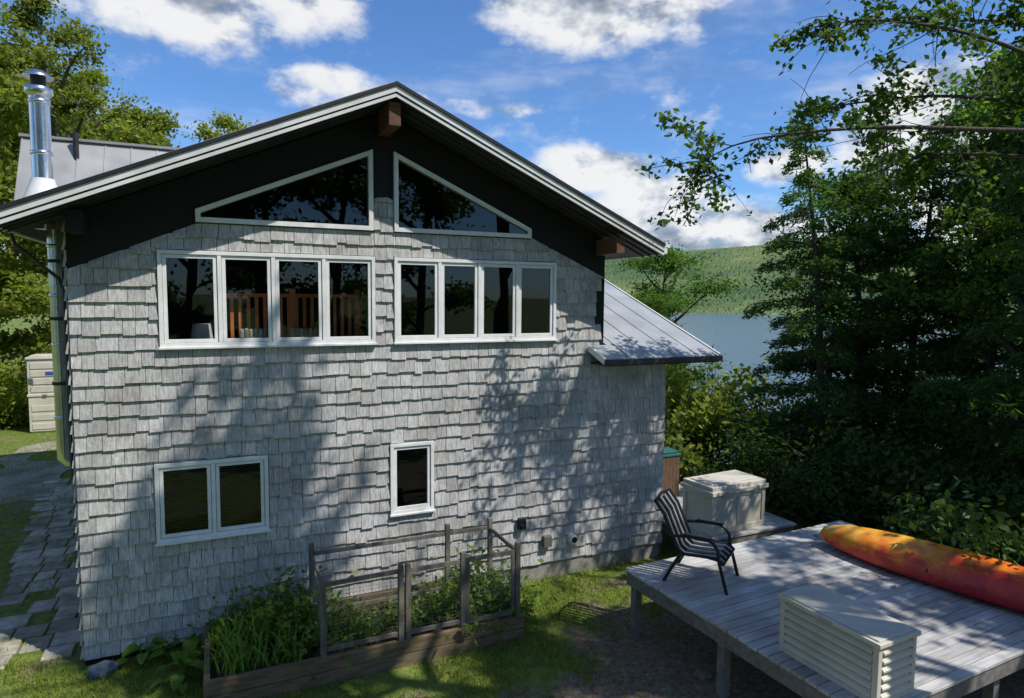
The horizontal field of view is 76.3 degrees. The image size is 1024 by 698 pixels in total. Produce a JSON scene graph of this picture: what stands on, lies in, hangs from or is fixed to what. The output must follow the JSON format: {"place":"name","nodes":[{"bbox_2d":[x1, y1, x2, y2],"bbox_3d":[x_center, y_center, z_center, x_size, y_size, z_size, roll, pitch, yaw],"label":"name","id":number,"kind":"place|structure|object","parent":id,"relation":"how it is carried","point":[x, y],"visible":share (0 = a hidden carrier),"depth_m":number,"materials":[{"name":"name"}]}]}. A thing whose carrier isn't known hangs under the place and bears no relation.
{"place":"outdoors","nodes":[
{"label":"outdoors","id":0,"kind":"place"},
{"bbox_2d":[0,441,72,503],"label":"gravel path","id":1,"kind":"structure","parent":0,"point":[38,477],"depth_m":16.58,"materials":[{"name":"grey gravel"}]},
{"bbox_2d":[0,478,81,669],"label":"stone path","id":2,"kind":"structure","parent":0,"point":[67,634],"depth_m":10.37,"materials":[{"name":"grey stone"}]},
{"bbox_2d":[0,277,1023,697],"bbox_3d":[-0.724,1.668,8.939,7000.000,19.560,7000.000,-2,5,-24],"label":"ground","id":3,"kind":"structure","parent":0,"point":[682,651],"depth_m":8.28,"materials":[{"name":"green plant"}]},
{"bbox_2d":[0,388,17,416],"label":"shrub","id":4,"kind":"object","parent":3,"relation":"on","point":[5,403],"visible":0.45,"depth_m":22.42,"materials":[{"name":"green plant"}]},
{"bbox_2d":[0,341,41,396],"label":"shrub","id":5,"kind":"object","parent":3,"relation":"on","point":[13,373],"visible":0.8,"depth_m":21.46,"materials":[{"name":"green plant"}]},
{"bbox_2d":[0,50,44,298],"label":"broadleaf tree","id":6,"kind":"object","parent":3,"relation":"on","point":[11,258],"visible":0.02,"depth_m":31.56,"materials":[{"name":"green plant"}]},
{"bbox_2d":[0,68,66,425],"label":"broadleaf tree","id":7,"kind":"object","parent":3,"relation":"on","point":[13,100],"visible":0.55,"depth_m":22.14,"materials":[{"name":"green plant"}]},
{"bbox_2d":[0,355,70,429],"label":"shrub","id":8,"kind":"object","parent":3,"relation":"on","point":[15,417],"visible":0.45,"depth_m":22.44,"materials":[{"name":"green plant"}]},
{"bbox_2d":[25,353,55,432],"bbox_3d":[-15.718,1.469,22.074,1.000,2.580,0.990,-2,5,-24],"label":"storage cabinet","id":9,"kind":"object","parent":3,"relation":"on","point":[40,395],"visible":0.55,"depth_m":21.62,"materials":[{"name":"beige plastic"}]},
{"bbox_2d":[0,37,102,364],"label":"broadleaf tree","id":10,"kind":"object","parent":3,"relation":"on","point":[8,62],"visible":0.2,"depth_m":26.12,"materials":[{"name":"green plant"}]},
{"bbox_2d":[10,93,116,322],"bbox_3d":[-22.440,-5.172,33.080,9.008,17.479,10.420,-2,5,-31],"label":"broadleaf tree","id":11,"kind":"object","parent":3,"relation":"on","point":[45,273],"visible":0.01,"depth_m":32.41,"materials":[{"name":"green plant"}]},
{"bbox_2d":[0,0,137,267],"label":"broadleaf tree","id":12,"kind":"object","parent":3,"relation":"on","point":[26,17],"visible":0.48,"depth_m":23.73,"materials":[{"name":"green plant"}]},
{"bbox_2d":[86,660,118,679],"bbox_3d":[-4.998,3.930,7.957,0.266,0.267,0.294,3,5,26],"label":"rock","id":13,"kind":"object","parent":3,"relation":"on","point":[99,669],"visible":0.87,"depth_m":7.87,"materials":[{"name":"grey stone"}]},
{"bbox_2d":[53,61,166,141],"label":"broadleaf tree","id":14,"kind":"object","parent":3,"relation":"on","point":[119,110],"visible":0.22,"depth_m":26.67,"materials":[{"name":"green plant"}]},
{"bbox_2d":[42,102,197,307],"bbox_3d":[-19.158,-4.155,31.465,7.882,15.294,9.118,-2,5,-29],"label":"broadleaf tree","id":15,"kind":"object","parent":3,"relation":"on","point":[166,122],"visible":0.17,"depth_m":30.80,"materials":[{"name":"green plant"}]},
{"bbox_2d":[117,637,168,664],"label":"broadleaf plant","id":16,"kind":"object","parent":3,"relation":"on","point":[132,648],"visible":0.93,"depth_m":8.11,"materials":[{"name":"green plant"}]},
{"bbox_2d":[110,119,180,147],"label":"broadleaf tree","id":17,"kind":"object","parent":3,"relation":"on","point":[146,138],"visible":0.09,"depth_m":27.64,"materials":[{"name":"green plant"}]},
{"bbox_2d":[147,635,203,668],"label":"broadleaf plant","id":18,"kind":"object","parent":3,"relation":"on","point":[180,656],"visible":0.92,"depth_m":8.08,"materials":[{"name":"green plant"}]},
{"bbox_2d":[150,651,203,693],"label":"broadleaf plant","id":19,"kind":"object","parent":3,"relation":"on","point":[176,679],"visible":0.97,"depth_m":7.71,"materials":[{"name":"green plant"}]},
{"bbox_2d":[182,633,204,657],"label":"broadleaf plant","id":20,"kind":"object","parent":3,"relation":"on","point":[188,646],"visible":0.52,"depth_m":8.22,"materials":[{"name":"green plant"}]},
{"bbox_2d":[183,107,257,141],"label":"broadleaf tree","id":21,"kind":"object","parent":3,"relation":"on","point":[228,123],"visible":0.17,"depth_m":27.41,"materials":[{"name":"green plant"}]},
{"bbox_2d":[0,69,722,665],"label":"house","id":22,"kind":"structure","parent":3,"relation":"on","point":[484,345],"depth_m":9.29,"materials":[{"name":"grey wood"}]},
{"bbox_2d":[191,323,212,338],"bbox_3d":[-4.147,0.206,8.740,0.300,1.090,0.300,-2,5,-24],"label":"floor lamp","id":23,"kind":"object","parent":22,"relation":"on","point":[201,330],"visible":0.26,"depth_m":8.61,"materials":[{"name":"white fabric"}]},
{"bbox_2d":[154,454,270,546],"bbox_3d":[-3.931,1.966,8.591,1.383,1.049,0.175,-2,5,-24],"label":"window","id":24,"kind":"structure","parent":22,"relation":"in","point":[162,539],"depth_m":8.54,"materials":[{"name":"white wood"}]},
{"bbox_2d":[239,328,267,337],"bbox_3d":[-3.518,-0.213,8.872,0.356,0.145,0.120,-2,5,-24],"label":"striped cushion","id":25,"kind":"object","parent":22,"relation":"on","point":[252,333],"visible":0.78,"depth_m":8.83,"materials":[{"name":"fabric"}]},
{"bbox_2d":[156,249,376,349],"bbox_3d":[-3.189,-0.650,8.713,2.742,1.245,0.175,-2,5,-24],"label":"window","id":26,"kind":"structure","parent":22,"relation":"in","point":[274,339],"depth_m":8.65,"materials":[{"name":"white plastic"}]},
{"bbox_2d":[195,149,373,230],"bbox_3d":[-2.985,-2.195,8.684,2.250,1.115,0.125,-2,5,-24],"label":"gable window","id":27,"kind":"structure","parent":22,"relation":"in","point":[369,154],"depth_m":8.71,"materials":[{"name":"white wood"}]},
{"bbox_2d":[290,327,316,336],"bbox_3d":[-2.926,-0.230,9.141,0.356,0.145,0.120,-2,5,-24],"label":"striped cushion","id":28,"kind":"object","parent":22,"relation":"on","point":[302,332],"visible":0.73,"depth_m":9.10,"materials":[{"name":"fabric"}]},
{"bbox_2d":[389,440,435,517],"bbox_3d":[-1.494,1.914,9.701,0.692,1.073,0.175,-2,5,-24],"label":"window","id":29,"kind":"structure","parent":22,"relation":"in","point":[395,511],"depth_m":9.65,"materials":[{"name":"white plastic"}]},
{"bbox_2d":[393,152,531,238],"bbox_3d":[-0.701,-2.259,9.723,2.170,1.115,0.125,-2,5,-24],"label":"gable window","id":30,"kind":"structure","parent":22,"relation":"in","point":[397,157],"depth_m":9.55,"materials":[{"name":"white wood"}]},
{"bbox_2d":[393,257,557,343],"bbox_3d":[-0.509,-0.725,9.933,2.659,1.245,0.175,-2,5,-24],"label":"window","id":31,"kind":"structure","parent":22,"relation":"in","point":[478,336],"depth_m":9.87,"materials":[{"name":"white plastic"}]},
{"bbox_2d":[203,574,524,697],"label":"raised garden bed","id":32,"kind":"object","parent":3,"relation":"on","point":[273,680],"visible":0.36,"depth_m":8.01,"materials":[{"name":"wood"}]},
{"bbox_2d":[193,602,253,656],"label":"daylily plant","id":33,"kind":"object","parent":32,"relation":"on","point":[219,631],"visible":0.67,"depth_m":8.12,"materials":[{"name":"green plant"}]},
{"bbox_2d":[206,610,289,675],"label":"daylily plant","id":34,"kind":"object","parent":32,"relation":"in","point":[232,651],"visible":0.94,"depth_m":7.68,"materials":[{"name":"green plant"}]},
{"bbox_2d":[187,586,308,649],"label":"garden plant","id":35,"kind":"object","parent":32,"relation":"in","point":[241,610],"visible":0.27,"depth_m":8.53,"materials":[{"name":"green plant"}]},
{"bbox_2d":[208,596,295,653],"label":"daylily plant","id":36,"kind":"object","parent":32,"relation":"on","point":[256,629],"visible":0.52,"depth_m":8.19,"materials":[{"name":"green plant"}]},
{"bbox_2d":[243,622,317,676],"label":"daylily plant","id":37,"kind":"object","parent":32,"relation":"in","point":[295,656],"visible":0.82,"depth_m":7.81,"materials":[{"name":"green plant"}]},
{"bbox_2d":[189,565,378,660],"bbox_3d":[-2.899,3.512,8.600,2.161,1.530,2.006,1,5,8],"label":"garden plant","id":38,"kind":"object","parent":32,"relation":"in","point":[272,588],"visible":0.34,"depth_m":8.51,"materials":[{"name":"green plant"}]},
{"bbox_2d":[232,580,375,686],"bbox_3d":[-2.599,3.573,8.189,1.744,1.331,1.879,-2,5,-24],"label":"garden plant","id":39,"kind":"object","parent":32,"relation":"in","point":[299,632],"visible":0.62,"depth_m":8.10,"materials":[{"name":"green plant"}]},
{"bbox_2d":[317,593,395,652],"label":"garden plant","id":40,"kind":"object","parent":32,"relation":"in","point":[359,622],"visible":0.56,"depth_m":8.38,"materials":[{"name":"green plant"}]},
{"bbox_2d":[369,576,449,634],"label":"garden plant","id":41,"kind":"object","parent":32,"relation":"in","point":[418,610],"visible":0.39,"depth_m":8.75,"materials":[{"name":"green plant"}]},
{"bbox_2d":[308,517,520,657],"bbox_3d":[-1.284,3.112,8.689,2.608,1.110,1.025,-2,5,-24],"label":"garden fence","id":42,"kind":"object","parent":32,"relation":"on","point":[464,561],"visible":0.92,"depth_m":8.46,"materials":[{"name":"grey wood"}]},
{"bbox_2d":[404,562,493,627],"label":"garden plant","id":43,"kind":"object","parent":32,"relation":"in","point":[442,600],"visible":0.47,"depth_m":8.98,"materials":[{"name":"green plant"}]},
{"bbox_2d":[394,543,556,625],"bbox_3d":[-0.468,3.471,9.367,2.161,1.530,2.006,3,5,31],"label":"garden plant","id":44,"kind":"object","parent":32,"relation":"in","point":[489,572],"visible":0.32,"depth_m":9.33,"materials":[{"name":"green plant"}]},
{"bbox_2d":[429,560,535,652],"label":"garden plant","id":45,"kind":"object","parent":32,"relation":"in","point":[493,609],"visible":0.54,"depth_m":8.85,"materials":[{"name":"green plant"}]},
{"bbox_2d":[0,426,800,697],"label":"grass","id":46,"kind":"structure","parent":3,"relation":"on","point":[441,675],"depth_m":8.23,"materials":[{"name":"green plant"}]},
{"bbox_2d":[509,591,539,610],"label":"broadleaf plant","id":47,"kind":"object","parent":3,"relation":"on","point":[536,599],"visible":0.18,"depth_m":9.62,"materials":[{"name":"green plant"}]},
{"bbox_2d":[638,289,714,407],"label":"broadleaf tree","id":48,"kind":"object","parent":3,"relation":"on","point":[655,304],"visible":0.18,"depth_m":20.05,"materials":[{"name":"green plant"}]},
{"bbox_2d":[630,284,728,391],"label":"broadleaf tree","id":49,"kind":"object","parent":3,"relation":"on","point":[643,293],"visible":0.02,"depth_m":28.66,"materials":[{"name":"green plant"}]},
{"bbox_2d":[618,236,743,388],"bbox_3d":[5.776,0.708,26.529,6.628,10.504,6.565,1,5,1],"label":"broadleaf tree","id":50,"kind":"object","parent":3,"relation":"on","point":[670,261],"visible":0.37,"depth_m":25.90,"materials":[{"name":"green plant"}]},
{"bbox_2d":[693,667,712,680],"bbox_3d":[2.349,4.004,8.009,0.274,0.141,0.211,-2,5,-24],"label":"rock","id":51,"kind":"object","parent":3,"relation":"on","point":[703,674],"visible":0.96,"depth_m":7.95,"materials":[{"name":"grey stone"}]},
{"bbox_2d":[667,358,783,460],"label":"shrub","id":52,"kind":"object","parent":3,"relation":"on","point":[740,380],"visible":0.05,"depth_m":21.46,"materials":[{"name":"green plant"}]},
{"bbox_2d":[661,484,796,543],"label":"wooden walkway","id":53,"kind":"structure","parent":3,"relation":"on","point":[774,525],"depth_m":11.59,"materials":[{"name":"grey wood"}]},
{"bbox_2d":[662,447,680,496],"bbox_3d":[3.147,2.542,13.439,0.465,0.950,0.460,-2,5,-24],"label":"waste bin","id":54,"kind":"object","parent":53,"relation":"on","point":[671,460],"visible":0.45,"depth_m":13.25,"materials":[{"name":"brown wood"}]},
{"bbox_2d":[680,470,768,536],"bbox_3d":[3.811,2.729,11.704,1.370,0.860,0.805,-2,5,-28],"label":"dock box","id":55,"kind":"object","parent":53,"relation":"on","point":[733,500],"visible":0.95,"depth_m":11.43,"materials":[{"name":"beige plastic"}]},
{"bbox_2d":[664,346,798,482],"bbox_3d":[4.166,1.782,18.080,6.074,4.154,7.083,-2,5,-24],"label":"shrub","id":56,"kind":"object","parent":3,"relation":"on","point":[678,395],"visible":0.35,"depth_m":16.31,"materials":[{"name":"green plant"}]},
{"bbox_2d":[664,403,826,481],"bbox_3d":[4.886,2.612,15.758,5.643,2.340,5.071,2,5,16],"label":"shrub","id":57,"kind":"object","parent":3,"relation":"on","point":[707,467],"visible":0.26,"depth_m":15.83,"materials":[{"name":"green plant"}]},
{"bbox_2d":[699,377,895,471],"bbox_3d":[7.570,2.508,19.366,6.915,3.191,7.695,4,6,41],"label":"shrub","id":58,"kind":"object","parent":3,"relation":"on","point":[772,422],"visible":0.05,"depth_m":17.49,"materials":[{"name":"green plant"}]},
{"bbox_2d":[700,416,924,524],"bbox_3d":[6.397,2.789,14.471,4.610,2.127,5.130,-2,5,-24],"label":"shrub","id":59,"kind":"object","parent":3,"relation":"on","point":[788,489],"visible":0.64,"depth_m":13.55,"materials":[{"name":"green plant"}]},
{"bbox_2d":[696,394,945,473],"bbox_3d":[7.711,2.469,16.415,5.993,2.766,6.669,3,5,29],"label":"shrub","id":60,"kind":"object","parent":3,"relation":"on","point":[831,435],"visible":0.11,"depth_m":14.75,"materials":[{"name":"green plant"}]},
{"bbox_2d":[737,158,905,464],"bbox_3d":[8.296,-0.211,17.841,4.590,9.962,4.626,3,5,27],"label":"hemlock tree","id":61,"kind":"object","parent":3,"relation":"on","point":[871,262],"visible":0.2,"depth_m":17.16,"materials":[{"name":"green plant"}]},
{"bbox_2d":[625,520,1023,697],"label":"deck","id":62,"kind":"structure","parent":3,"relation":"on","point":[966,645],"depth_m":7.90,"materials":[{"name":"grey wood"}]},
{"bbox_2d":[654,488,738,594],"bbox_3d":[2.465,2.521,8.729,1.022,1.104,0.734,3,5,30],"label":"patio chair","id":63,"kind":"object","parent":62,"relation":"on","point":[686,542],"visible":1,"depth_m":8.68,"materials":[{"name":"black metal"}]},
{"bbox_2d":[778,583,921,697],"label":"deck storage box","id":64,"kind":"object","parent":62,"relation":"on","point":[856,648],"visible":1,"depth_m":6.29,"materials":[{"name":"beige plastic"}]},
{"bbox_2d":[814,525,1023,611],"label":"kayak","id":65,"kind":"object","parent":62,"relation":"on","point":[991,580],"visible":1,"depth_m":8.48,"materials":[{"name":"plastic"}]},
{"bbox_2d":[732,119,918,487],"bbox_3d":[8.053,-0.510,16.038,4.819,10.460,4.858,2,5,19],"label":"hemlock tree","id":66,"kind":"object","parent":3,"relation":"on","point":[806,179],"visible":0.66,"depth_m":15.79,"materials":[{"name":"green plant"}]},
{"bbox_2d":[634,0,1023,274],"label":"overhanging tree","id":67,"kind":"object","parent":3,"relation":"on","point":[1003,224],"visible":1,"depth_m":8.78,"materials":[{"name":"green plant"}]},
{"bbox_2d":[703,408,1023,530],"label":"shrub","id":68,"kind":"object","parent":3,"relation":"on","point":[872,454],"visible":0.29,"depth_m":13.07,"materials":[{"name":"green plant"}]},
{"bbox_2d":[741,162,1007,439],"bbox_3d":[9.023,-0.258,16.886,5.819,9.310,5.874,0,5,-6],"label":"broadleaf tree","id":69,"kind":"object","parent":3,"relation":"on","point":[855,197],"visible":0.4,"depth_m":16.28,"materials":[{"name":"green plant"}]},
{"bbox_2d":[822,119,956,440],"bbox_3d":[11.135,-0.780,19.135,4.009,11.886,3.796,2,5,16],"label":"hemlock tree","id":70,"kind":"object","parent":3,"relation":"on","point":[901,202],"visible":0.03,"depth_m":18.77,"materials":[{"name":"green plant"}]},
{"bbox_2d":[765,430,1023,565],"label":"shrub","id":71,"kind":"object","parent":3,"relation":"on","point":[906,512],"visible":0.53,"depth_m":11.12,"materials":[{"name":"green plant"}]},
{"bbox_2d":[783,53,1023,454],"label":"broadleaf tree","id":72,"kind":"object","parent":3,"relation":"on","point":[925,182],"visible":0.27,"depth_m":15.41,"materials":[{"name":"green plant"}]},
{"bbox_2d":[835,108,998,449],"bbox_3d":[10.150,-0.596,16.185,3.584,10.628,3.394,-2,5,-33],"label":"hemlock tree","id":73,"kind":"object","parent":3,"relation":"on","point":[902,239],"visible":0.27,"depth_m":16.04,"materials":[{"name":"green plant"}]},
{"bbox_2d":[834,59,1023,459],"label":"broadleaf tree","id":74,"kind":"object","parent":3,"relation":"on","point":[967,295],"visible":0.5,"depth_m":13.93,"materials":[{"name":"green plant"}]},
{"bbox_2d":[843,387,1023,501],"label":"shrub","id":75,"kind":"object","parent":3,"relation":"on","point":[932,427],"visible":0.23,"depth_m":14.03,"materials":[{"name":"green plant"}]},
{"bbox_2d":[844,407,1023,566],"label":"shrub","id":76,"kind":"object","parent":3,"relation":"on","point":[920,480],"visible":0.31,"depth_m":11.60,"materials":[{"name":"green plant"}]},
{"bbox_2d":[857,32,1023,503],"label":"hemlock tree","id":77,"kind":"object","parent":3,"relation":"on","point":[989,355],"visible":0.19,"depth_m":14.76,"materials":[{"name":"green plant"}]},
{"bbox_2d":[868,35,1023,418],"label":"broadleaf tree","id":78,"kind":"object","parent":3,"relation":"on","point":[964,85],"visible":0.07,"depth_m":15.33,"materials":[{"name":"green plant"}]},
{"bbox_2d":[883,444,1023,572],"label":"shrub","id":79,"kind":"object","parent":3,"relation":"on","point":[971,528],"visible":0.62,"depth_m":8.62,"materials":[{"name":"green plant"}]},
{"bbox_2d":[904,135,1023,553],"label":"hemlock tree","id":80,"kind":"object","parent":3,"relation":"on","point":[1010,180],"visible":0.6,"depth_m":11.62,"materials":[{"name":"green plant"}]},
{"bbox_2d":[916,235,1022,455],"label":"hemlock tree","id":81,"kind":"object","parent":3,"relation":"on","point":[980,360],"depth_m":20.79,"materials":[{"name":"green plant"}]},
{"bbox_2d":[972,254,1023,445],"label":"broadleaf tree","id":82,"kind":"object","parent":3,"relation":"on","point":[1014,413],"visible":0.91,"depth_m":9.66,"materials":[{"name":"green plant"}]},
{"bbox_2d":[0,0,1023,273],"label":"sky","id":83,"kind":"structure","parent":0,"point":[574,88],"materials":[{"name":"blue"}]},
{"bbox_2d":[605,244,1017,317],"bbox_3d":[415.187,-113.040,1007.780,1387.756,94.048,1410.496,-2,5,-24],"label":"hill","id":84,"kind":"structure","parent":0,"point":[748,259],"depth_m":614.15,"materials":[{"name":"green plant"}]},
{"bbox_2d":[665,313,1018,463],"bbox_3d":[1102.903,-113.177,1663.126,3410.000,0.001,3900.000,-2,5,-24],"label":"lake water","id":85,"kind":"structure","parent":0,"point":[736,339],"depth_m":153.83,"materials":[{"name":"blue liquid"}]}
]}

